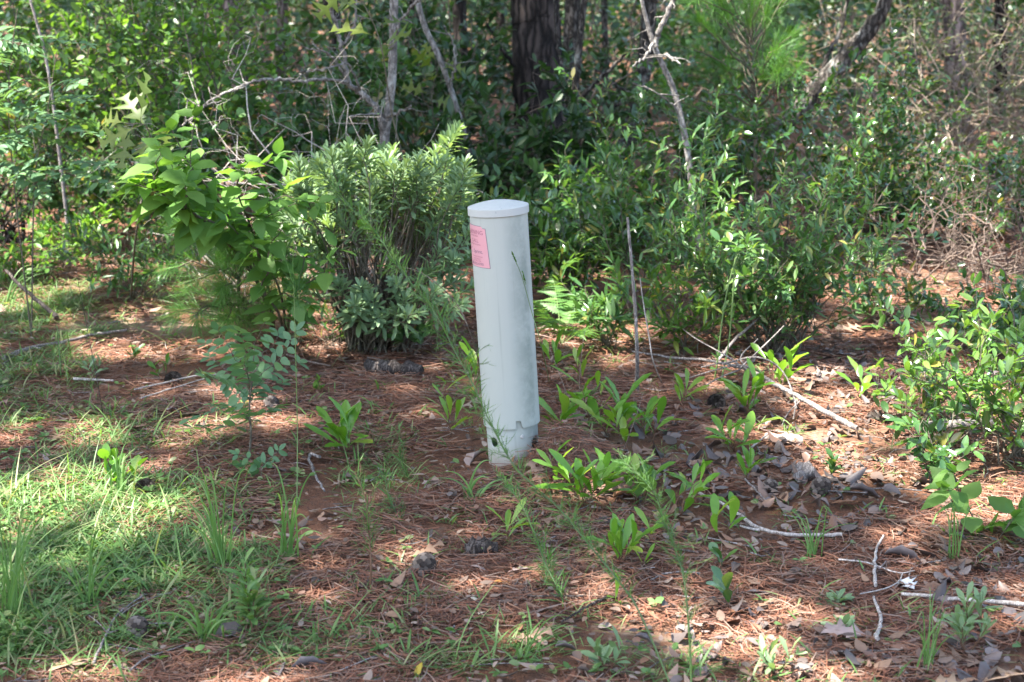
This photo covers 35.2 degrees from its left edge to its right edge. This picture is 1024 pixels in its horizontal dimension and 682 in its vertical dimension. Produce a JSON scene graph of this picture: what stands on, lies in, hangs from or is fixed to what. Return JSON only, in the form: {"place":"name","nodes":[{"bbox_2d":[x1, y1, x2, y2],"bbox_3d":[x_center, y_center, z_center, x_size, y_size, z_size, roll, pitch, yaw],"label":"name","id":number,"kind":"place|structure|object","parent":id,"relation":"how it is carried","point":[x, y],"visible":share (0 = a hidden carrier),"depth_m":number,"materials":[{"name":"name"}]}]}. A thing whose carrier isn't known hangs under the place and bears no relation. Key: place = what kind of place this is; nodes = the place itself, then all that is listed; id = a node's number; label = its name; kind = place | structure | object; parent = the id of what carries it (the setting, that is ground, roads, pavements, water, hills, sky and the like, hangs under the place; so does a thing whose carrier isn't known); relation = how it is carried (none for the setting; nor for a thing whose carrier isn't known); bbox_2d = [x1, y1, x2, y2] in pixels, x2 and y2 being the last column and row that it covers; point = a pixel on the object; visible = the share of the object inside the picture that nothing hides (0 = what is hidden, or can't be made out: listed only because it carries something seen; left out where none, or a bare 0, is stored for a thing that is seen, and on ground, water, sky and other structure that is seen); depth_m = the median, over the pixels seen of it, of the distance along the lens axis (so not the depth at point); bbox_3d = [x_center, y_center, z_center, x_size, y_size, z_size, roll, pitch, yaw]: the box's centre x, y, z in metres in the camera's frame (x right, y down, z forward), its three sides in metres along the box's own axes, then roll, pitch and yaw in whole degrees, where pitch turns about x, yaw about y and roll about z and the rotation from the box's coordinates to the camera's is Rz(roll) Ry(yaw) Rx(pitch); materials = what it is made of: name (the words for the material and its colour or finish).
{"place":"outdoors","nodes":[
{"label":"outdoors","id":0,"kind":"place"},
{"bbox_2d":[0,0,1023,681],"bbox_3d":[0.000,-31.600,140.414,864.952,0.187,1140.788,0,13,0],"label":"ground","id":1,"kind":"structure","parent":0,"point":[314,498],"depth_m":5.40,"materials":[{"name":"soil"}]},
{"bbox_2d":[0,95,89,244],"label":"yaupon shrub","id":2,"kind":"object","parent":1,"relation":"on","point":[24,208],"visible":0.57,"depth_m":9.21,"materials":[{"name":"green plant"}]},
{"bbox_2d":[0,501,95,619],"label":"grass clump","id":3,"kind":"object","parent":1,"relation":"on","point":[13,588],"visible":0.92,"depth_m":3.98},
{"bbox_2d":[29,0,71,265],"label":"slim tree","id":4,"kind":"object","parent":1,"relation":"on","point":[55,125],"visible":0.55,"depth_m":8.37,"materials":[{"name":"grey plant"}]},
{"bbox_2d":[0,8,116,335],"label":"locust shrub","id":5,"kind":"object","parent":1,"relation":"on","point":[7,171],"visible":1,"depth_m":6.80,"materials":[{"name":"green plant"}]},
{"bbox_2d":[0,202,131,280],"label":"yaupon shrub","id":6,"kind":"object","parent":1,"relation":"on","point":[12,262],"visible":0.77,"depth_m":8.15,"materials":[{"name":"green plant"}]},
{"bbox_2d":[21,202,121,265],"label":"yaupon shrub","id":7,"kind":"object","parent":1,"relation":"on","point":[89,219],"visible":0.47,"depth_m":8.61,"materials":[{"name":"green plant"}]},
{"bbox_2d":[1,527,186,609],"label":"grass clump","id":8,"kind":"object","parent":1,"relation":"on","point":[90,589],"visible":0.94,"depth_m":4.04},
{"bbox_2d":[7,139,187,235],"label":"yaupon shrub","id":9,"kind":"object","parent":1,"relation":"on","point":[57,201],"visible":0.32,"depth_m":9.38,"materials":[{"name":"green plant"}]},
{"bbox_2d":[97,443,147,482],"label":"leafy weed","id":10,"kind":"object","parent":1,"relation":"on","point":[105,452],"visible":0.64,"depth_m":4.98,"materials":[{"name":"green plant"}]},
{"bbox_2d":[42,204,225,300],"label":"yaupon shrub","id":11,"kind":"object","parent":1,"relation":"on","point":[123,275],"visible":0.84,"depth_m":7.70,"materials":[{"name":"green plant"}]},
{"bbox_2d":[2,0,269,219],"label":"sparkleberry shrub","id":12,"kind":"object","parent":1,"relation":"on","point":[85,113],"visible":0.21,"depth_m":10.20,"materials":[{"name":"green plant"}]},
{"bbox_2d":[98,71,176,298],"bbox_3d":[-1.636,-0.599,6.912,0.304,1.186,1.548,-4,14,-17],"label":"oak sapling","id":13,"kind":"object","parent":1,"relation":"on","point":[123,131],"visible":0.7,"depth_m":6.26,"materials":[{"name":"green plant"}]},
{"bbox_2d":[0,0,290,202],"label":"sparkleberry shrub","id":14,"kind":"object","parent":1,"relation":"on","point":[39,67],"visible":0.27,"depth_m":10.74,"materials":[{"name":"green plant"}]},
{"bbox_2d":[49,70,269,262],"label":"sparkleberry shrub","id":15,"kind":"object","parent":1,"relation":"on","point":[203,129],"visible":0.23,"depth_m":8.70,"materials":[{"name":"green plant"}]},
{"bbox_2d":[38,0,320,242],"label":"sparkleberry shrub","id":16,"kind":"object","parent":1,"relation":"on","point":[210,38],"visible":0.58,"depth_m":9.11,"materials":[{"name":"green plant"}]},
{"bbox_2d":[146,600,244,644],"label":"grass clump","id":17,"kind":"object","parent":1,"relation":"on","point":[208,628],"visible":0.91,"depth_m":3.87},
{"bbox_2d":[159,466,252,566],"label":"grass clump","id":18,"kind":"object","parent":1,"relation":"on","point":[211,518],"visible":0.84,"depth_m":4.32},
{"bbox_2d":[142,183,304,350],"bbox_3d":[-1.199,-0.284,6.675,0.761,0.829,0.949,0,13,0],"label":"pine sapling","id":19,"kind":"object","parent":1,"relation":"on","point":[225,256],"visible":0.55,"depth_m":6.62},
{"bbox_2d":[116,99,335,328],"bbox_3d":[-1.166,-0.403,6.268,0.811,1.117,1.103,-6,15,-24],"label":"beautyberry shrub","id":20,"kind":"object","parent":1,"relation":"on","point":[169,183],"visible":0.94,"depth_m":6.06,"materials":[{"name":"green plant"}]},
{"bbox_2d":[229,566,276,633],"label":"horseweed","id":21,"kind":"object","parent":1,"relation":"on","point":[254,602],"visible":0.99,"depth_m":3.88,"materials":[{"name":"green plant"}]},
{"bbox_2d":[69,12,482,302],"bbox_3d":[-1.081,-0.911,7.934,2.371,1.397,1.847,0,13,0],"label":"thicket","id":22,"kind":"object","parent":1,"relation":"on","point":[298,139],"visible":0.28,"depth_m":7.78,"materials":[{"name":"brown wood"}]},
{"bbox_2d":[251,464,321,559],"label":"grass clump","id":23,"kind":"object","parent":1,"relation":"on","point":[290,539],"visible":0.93,"depth_m":4.42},
{"bbox_2d":[261,228,323,346],"bbox_3d":[-0.847,-0.196,6.453,0.248,0.620,0.802,0,13,0],"label":"dog fennel","id":24,"kind":"object","parent":1,"relation":"on","point":[296,291],"visible":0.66,"depth_m":6.23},
{"bbox_2d":[220,22,369,257],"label":"sparkleberry shrub","id":25,"kind":"object","parent":1,"relation":"on","point":[265,129],"visible":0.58,"depth_m":8.75,"materials":[{"name":"green plant"}]},
{"bbox_2d":[224,218,367,342],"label":"beautyberry shrub","id":26,"kind":"object","parent":1,"relation":"on","point":[319,281],"visible":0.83,"depth_m":6.26,"materials":[{"name":"green plant"}]},
{"bbox_2d":[178,0,425,259],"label":"grey tree","id":27,"kind":"object","parent":1,"relation":"on","point":[386,115],"visible":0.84,"depth_m":8.35,"materials":[{"name":"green plant"}]},
{"bbox_2d":[303,397,372,451],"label":"oak seedling","id":28,"kind":"object","parent":1,"relation":"on","point":[349,414],"visible":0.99,"depth_m":5.31,"materials":[{"name":"green plant"}]},
{"bbox_2d":[311,0,411,241],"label":"oak sapling","id":29,"kind":"object","parent":1,"relation":"on","point":[324,9],"visible":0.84,"depth_m":7.48,"materials":[{"name":"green plant"}]},
{"bbox_2d":[241,9,482,215],"bbox_3d":[-0.944,-1.419,10.126,1.577,1.328,1.715,0,13,0],"label":"sparkleberry shrub","id":30,"kind":"object","parent":1,"relation":"on","point":[408,121],"visible":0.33,"depth_m":9.98,"materials":[{"name":"green plant"}]},
{"bbox_2d":[342,449,394,587],"bbox_3d":[-0.381,0.461,4.248,0.156,0.377,0.164,6,15,25],"label":"dog fennel","id":31,"kind":"object","parent":1,"relation":"on","point":[369,532],"visible":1,"depth_m":4.23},
{"bbox_2d":[278,120,483,354],"bbox_3d":[-0.580,-0.454,6.810,0.943,0.959,1.012,0,13,0],"label":"groundsel bush","id":32,"kind":"object","parent":1,"relation":"on","point":[368,324],"visible":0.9,"depth_m":6.58,"materials":[{"name":"green plant"}]},
{"bbox_2d":[364,358,423,376],"bbox_3d":[-0.467,0.112,6.400,0.241,0.089,0.083,5,14,19],"label":"rotten log","id":33,"kind":"object","parent":1,"relation":"on","point":[392,366],"visible":0.8,"depth_m":6.37,"materials":[{"name":"grey wood"}]},
{"bbox_2d":[380,318,440,355],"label":"yaupon shrub","id":34,"kind":"object","parent":1,"relation":"on","point":[418,338],"visible":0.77,"depth_m":6.64,"materials":[{"name":"green plant"}]},
{"bbox_2d":[401,42,465,143],"bbox_3d":[-0.438,-1.191,9.481,0.360,1.114,0.336,11,17,40],"label":"oak sapling","id":35,"kind":"object","parent":1,"relation":"on","point":[418,89],"visible":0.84,"depth_m":9.40,"materials":[{"name":"green plant"}]},
{"bbox_2d":[299,0,574,164],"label":"sparkleberry shrub","id":36,"kind":"object","parent":1,"relation":"on","point":[492,72],"visible":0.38,"depth_m":11.37,"materials":[{"name":"green plant"}]},
{"bbox_2d":[414,0,476,173],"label":"grey tree","id":37,"kind":"object","parent":1,"relation":"on","point":[434,47],"visible":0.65,"depth_m":9.25,"materials":[{"name":"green plant"}]},
{"bbox_2d":[377,112,553,245],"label":"laurel shrub","id":38,"kind":"object","parent":1,"relation":"on","point":[477,155],"visible":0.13,"depth_m":9.09,"materials":[{"name":"green plant"}]},
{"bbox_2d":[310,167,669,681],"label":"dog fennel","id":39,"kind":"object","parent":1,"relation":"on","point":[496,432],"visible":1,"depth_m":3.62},
{"bbox_2d":[468,199,539,466],"bbox_3d":[-0.015,0.027,5.178,0.193,0.966,0.193,-3,13,1],"label":"cable pedestal","id":40,"kind":"object","parent":1,"relation":"on","point":[499,230],"visible":0.72,"depth_m":5.08,"materials":[{"name":"plastic"}]},
{"bbox_2d":[0,177,1023,681],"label":"pine straw","id":41,"kind":"object","parent":1,"relation":"on","point":[852,583],"visible":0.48,"depth_m":4.69,"materials":[{"name":"plant"}]},
{"bbox_2d":[175,317,308,461],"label":"indigo shrub","id":42,"kind":"object","parent":41,"relation":"on","point":[250,360],"visible":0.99,"depth_m":5.17,"materials":[{"name":"green plant"}]},
{"bbox_2d":[228,443,287,475],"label":"indigo shrub","id":43,"kind":"object","parent":41,"relation":"on","point":[255,467],"visible":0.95,"depth_m":5.06,"materials":[{"name":"green plant"}]},
{"bbox_2d":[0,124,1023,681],"bbox_3d":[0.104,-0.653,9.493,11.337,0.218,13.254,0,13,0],"label":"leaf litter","id":44,"kind":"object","parent":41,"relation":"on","point":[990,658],"visible":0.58,"depth_m":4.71,"materials":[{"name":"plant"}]},
{"bbox_2d":[717,357,773,413],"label":"oak seedling","id":45,"kind":"object","parent":41,"relation":"on","point":[757,382],"visible":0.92,"depth_m":5.75,"materials":[{"name":"green plant"}]},
{"bbox_2d":[0,256,1023,681],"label":"grass","id":46,"kind":"structure","parent":1,"relation":"on","point":[46,610],"depth_m":4.44,"materials":[{"name":"plant"}]},
{"bbox_2d":[0,0,1023,142],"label":"woods","id":47,"kind":"object","parent":1,"relation":"on","point":[796,11],"visible":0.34,"depth_m":17.65,"materials":[{"name":"green plant"}]},
{"bbox_2d":[0,246,1023,681],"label":"twig litter","id":48,"kind":"object","parent":1,"relation":"on","point":[554,536],"visible":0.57,"depth_m":4.81,"materials":[{"name":"brown plant"}]},
{"bbox_2d":[397,47,648,225],"bbox_3d":[0.048,-1.156,9.426,1.512,1.096,1.137,-12,18,-41],"label":"laurel shrub","id":49,"kind":"object","parent":1,"relation":"on","point":[574,115],"visible":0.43,"depth_m":9.33,"materials":[{"name":"green plant"}]},
{"bbox_2d":[484,0,570,189],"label":"pine tree","id":50,"kind":"object","parent":1,"relation":"on","point":[533,24],"visible":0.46,"depth_m":11.30,"materials":[{"name":"brown plant"}]},
{"bbox_2d":[397,31,664,197],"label":"thicket","id":51,"kind":"object","parent":1,"relation":"on","point":[427,68],"visible":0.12,"depth_m":10.36,"materials":[{"name":"green plant"}]},
{"bbox_2d":[492,465,578,605],"bbox_3d":[0.063,0.496,4.193,0.174,0.307,0.376,-10,17,-36],"label":"dog fennel","id":52,"kind":"object","parent":1,"relation":"on","point":[560,589],"visible":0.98,"depth_m":4.18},
{"bbox_2d":[462,163,665,301],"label":"laurel shrub","id":53,"kind":"object","parent":1,"relation":"on","point":[561,218],"visible":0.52,"depth_m":7.58,"materials":[{"name":"green plant"}]},
{"bbox_2d":[539,384,595,427],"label":"oak seedling","id":54,"kind":"object","parent":1,"relation":"on","point":[567,407],"visible":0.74,"depth_m":5.49,"materials":[{"name":"green plant"}]},
{"bbox_2d":[562,0,580,107],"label":"woodland tree","id":55,"kind":"object","parent":1,"relation":"on","point":[571,16],"visible":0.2,"depth_m":14.18,"materials":[{"name":"brown plant"}]},
{"bbox_2d":[529,214,619,318],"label":"titi shrub","id":56,"kind":"object","parent":1,"relation":"on","point":[551,265],"visible":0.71,"depth_m":7.45,"materials":[{"name":"green plant"}]},
{"bbox_2d":[533,278,621,344],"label":"fern","id":57,"kind":"object","parent":1,"relation":"on","point":[551,322],"visible":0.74,"depth_m":6.94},
{"bbox_2d":[532,447,632,506],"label":"oak seedling","id":58,"kind":"object","parent":1,"relation":"on","point":[604,469],"visible":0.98,"depth_m":4.80,"materials":[{"name":"green plant"}]},
{"bbox_2d":[553,0,639,205],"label":"oak tree","id":59,"kind":"object","parent":1,"relation":"on","point":[579,46],"visible":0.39,"depth_m":10.02,"materials":[{"name":"brown plant"}]},
{"bbox_2d":[550,252,644,348],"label":"fern","id":60,"kind":"object","parent":1,"relation":"on","point":[612,308],"visible":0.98,"depth_m":6.74,"materials":[{"name":"green plant"}]},
{"bbox_2d":[505,15,694,164],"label":"sparkleberry shrub","id":61,"kind":"object","parent":1,"relation":"on","point":[601,57],"visible":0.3,"depth_m":12.32,"materials":[{"name":"green plant"}]},
{"bbox_2d":[580,625,630,672],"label":"weed tuft","id":62,"kind":"object","parent":1,"relation":"on","point":[599,648],"visible":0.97,"depth_m":3.70,"materials":[{"name":"green plant"}]},
{"bbox_2d":[569,373,652,438],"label":"oak seedling","id":63,"kind":"object","parent":1,"relation":"on","point":[591,408],"visible":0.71,"depth_m":5.50,"materials":[{"name":"green plant"}]},
{"bbox_2d":[593,406,644,449],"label":"oak seedling","id":64,"kind":"object","parent":1,"relation":"on","point":[624,431],"visible":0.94,"depth_m":5.38,"materials":[{"name":"green plant"}]},
{"bbox_2d":[581,512,666,566],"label":"oak seedling","id":65,"kind":"object","parent":1,"relation":"on","point":[618,535],"visible":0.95,"depth_m":4.37,"materials":[{"name":"green plant"}]},
{"bbox_2d":[591,0,657,179],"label":"oak tree","id":66,"kind":"object","parent":1,"relation":"on","point":[650,5],"visible":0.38,"depth_m":12.18,"materials":[{"name":"grey plant"}]},
{"bbox_2d":[483,126,775,263],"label":"laurel shrub","id":67,"kind":"object","parent":1,"relation":"on","point":[535,166],"visible":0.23,"depth_m":8.69,"materials":[{"name":"green plant"}]},
{"bbox_2d":[626,217,638,392],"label":"standing twig","id":68,"kind":"object","parent":1,"relation":"on","point":[635,313],"visible":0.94,"depth_m":5.88,"materials":[{"name":"wood"}]},
{"bbox_2d":[624,454,656,504],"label":"young shrub","id":69,"kind":"object","parent":1,"relation":"on","point":[637,492],"visible":0.83,"depth_m":4.87,"materials":[{"name":"green plant"}]},
{"bbox_2d":[540,77,753,318],"bbox_3d":[0.603,-0.641,7.340,0.982,1.109,1.040,0,13,0],"label":"titi shrub","id":70,"kind":"object","parent":1,"relation":"on","point":[679,207],"visible":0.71,"depth_m":7.35,"materials":[{"name":"green plant"}]},
{"bbox_2d":[624,396,685,442],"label":"oak seedling","id":71,"kind":"object","parent":1,"relation":"on","point":[661,402],"visible":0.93,"depth_m":5.49,"materials":[{"name":"green plant"}]},
{"bbox_2d":[612,448,713,681],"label":"dog fennel","id":72,"kind":"object","parent":1,"relation":"on","point":[680,558],"visible":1,"depth_m":3.51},
{"bbox_2d":[626,0,701,283],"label":"sapling tree","id":73,"kind":"object","parent":1,"relation":"on","point":[654,41],"visible":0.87,"depth_m":7.96,"materials":[{"name":"grey plant"}]},
{"bbox_2d":[591,44,793,195],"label":"gallberry shrub","id":74,"kind":"object","parent":1,"relation":"on","point":[722,119],"visible":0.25,"depth_m":10.43,"materials":[{"name":"green plant"}]},
{"bbox_2d":[665,459,726,518],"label":"oak seedling","id":75,"kind":"object","parent":1,"relation":"on","point":[697,487],"visible":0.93,"depth_m":4.77,"materials":[{"name":"green plant"}]},
{"bbox_2d":[621,252,772,356],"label":"titi shrub","id":76,"kind":"object","parent":1,"relation":"on","point":[678,315],"visible":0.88,"depth_m":6.63,"materials":[{"name":"green plant"}]},
{"bbox_2d":[635,220,791,336],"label":"titi shrub","id":77,"kind":"object","parent":1,"relation":"on","point":[676,297],"visible":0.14,"depth_m":6.91,"materials":[{"name":"green plant"}]},
{"bbox_2d":[630,0,815,237],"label":"pine sapling","id":78,"kind":"object","parent":1,"relation":"on","point":[723,15],"visible":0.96,"depth_m":8.40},
{"bbox_2d":[710,491,745,539],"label":"oak seedling","id":79,"kind":"object","parent":1,"relation":"on","point":[733,502],"visible":0.95,"depth_m":4.56,"materials":[{"name":"green plant"}]},
{"bbox_2d":[705,404,780,451],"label":"oak seedling","id":80,"kind":"object","parent":1,"relation":"on","point":[749,421],"visible":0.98,"depth_m":5.45,"materials":[{"name":"green plant"}]},
{"bbox_2d":[710,229,779,381],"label":"greenbrier vine","id":81,"kind":"object","parent":1,"relation":"on","point":[715,235],"visible":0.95,"depth_m":6.19,"materials":[{"name":"green plant"}]},
{"bbox_2d":[632,326,858,430],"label":"fallen branch","id":82,"kind":"object","parent":1,"relation":"on","point":[834,416],"visible":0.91,"depth_m":6.05,"materials":[{"name":"wood"}]},
{"bbox_2d":[755,634,807,673],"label":"weed tuft","id":83,"kind":"object","parent":1,"relation":"on","point":[766,658],"visible":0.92,"depth_m":3.65,"materials":[{"name":"green plant"}]},
{"bbox_2d":[750,336,813,392],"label":"oak seedling","id":84,"kind":"object","parent":1,"relation":"on","point":[782,364],"visible":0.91,"depth_m":6.10,"materials":[{"name":"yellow plant"}]},
{"bbox_2d":[553,20,1013,258],"bbox_3d":[1.436,-1.071,8.719,2.430,1.304,1.280,0,13,0],"label":"gallberry shrub","id":85,"kind":"object","parent":1,"relation":"on","point":[885,128],"visible":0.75,"depth_m":8.62,"materials":[{"name":"green plant"}]},
{"bbox_2d":[637,122,956,355],"bbox_3d":[1.149,-0.418,6.665,1.284,0.975,1.192,0,13,0],"label":"titi shrub","id":86,"kind":"object","parent":1,"relation":"on","point":[776,286],"visible":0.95,"depth_m":6.60,"materials":[{"name":"green plant"}]},
{"bbox_2d":[728,0,891,203],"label":"oak tree","id":87,"kind":"object","parent":1,"relation":"on","point":[862,37],"visible":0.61,"depth_m":10.62,"materials":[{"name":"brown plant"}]},
{"bbox_2d":[678,0,1023,203],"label":"thicket","id":88,"kind":"object","parent":1,"relation":"on","point":[950,109],"visible":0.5,"depth_m":11.13,"materials":[{"name":"brown plant"}]},
{"bbox_2d":[750,103,991,236],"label":"gallberry shrub","id":89,"kind":"object","parent":1,"relation":"on","point":[812,148],"visible":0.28,"depth_m":9.41,"materials":[{"name":"green plant"}]},
{"bbox_2d":[831,257,937,326],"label":"gallberry shrub","id":90,"kind":"object","parent":1,"relation":"on","point":[877,293],"visible":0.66,"depth_m":7.30,"materials":[{"name":"green plant"}]},
{"bbox_2d":[793,0,1023,179],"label":"thicket","id":91,"kind":"object","parent":1,"relation":"on","point":[975,48],"visible":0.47,"depth_m":12.39,"materials":[{"name":"brown plant"}]},
{"bbox_2d":[817,129,1023,244],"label":"gallberry shrub","id":92,"kind":"object","parent":1,"relation":"on","point":[1013,166],"visible":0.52,"depth_m":9.34,"materials":[{"name":"green plant"}]},
{"bbox_2d":[856,309,1011,420],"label":"gallberry shrub","id":93,"kind":"object","parent":1,"relation":"on","point":[944,334],"visible":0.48,"depth_m":5.75,"materials":[{"name":"green plant"}]},
{"bbox_2d":[844,147,1023,299],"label":"thicket","id":94,"kind":"object","parent":1,"relation":"on","point":[984,265],"visible":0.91,"depth_m":8.07,"materials":[{"name":"brown plant"}]},
{"bbox_2d":[860,269,1023,464],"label":"gallberry shrub","id":95,"kind":"object","parent":1,"relation":"on","point":[1012,361],"visible":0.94,"depth_m":5.28,"materials":[{"name":"green plant"}]},
{"bbox_2d":[910,582,976,673],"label":"grass clump","id":96,"kind":"object","parent":1,"relation":"on","point":[924,651],"visible":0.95,"depth_m":3.67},
{"bbox_2d":[873,381,1014,482],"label":"gallberry shrub","id":97,"kind":"object","parent":1,"relation":"on","point":[938,455],"visible":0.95,"depth_m":5.13,"materials":[{"name":"green plant"}]},
{"bbox_2d":[887,260,1023,345],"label":"gallberry shrub","id":98,"kind":"object","parent":1,"relation":"on","point":[954,322],"visible":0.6,"depth_m":6.82,"materials":[{"name":"green plant"}]},
{"bbox_2d":[941,0,971,142],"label":"pine tree","id":99,"kind":"object","parent":1,"relation":"on","point":[960,27],"visible":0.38,"depth_m":14.22,"materials":[{"name":"grey plant"}]},
{"bbox_2d":[936,581,1002,654],"bbox_3d":[1.057,0.658,3.758,0.125,0.171,0.132,-6,15,-25],"label":"cudweed rosette","id":100,"kind":"object","parent":1,"relation":"on","point":[961,625],"visible":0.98,"depth_m":3.75,"materials":[{"name":"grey plant"}]},
{"bbox_2d":[921,460,1023,556],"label":"beautyberry shrub","id":101,"kind":"object","parent":1,"relation":"on","point":[944,480],"visible":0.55,"depth_m":4.46,"materials":[{"name":"green plant"}]},
{"bbox_2d":[992,0,1007,114],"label":"woodland tree","id":102,"kind":"object","parent":1,"relation":"on","point":[999,9],"visible":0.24,"depth_m":16.68,"materials":[{"name":"brown plant"}]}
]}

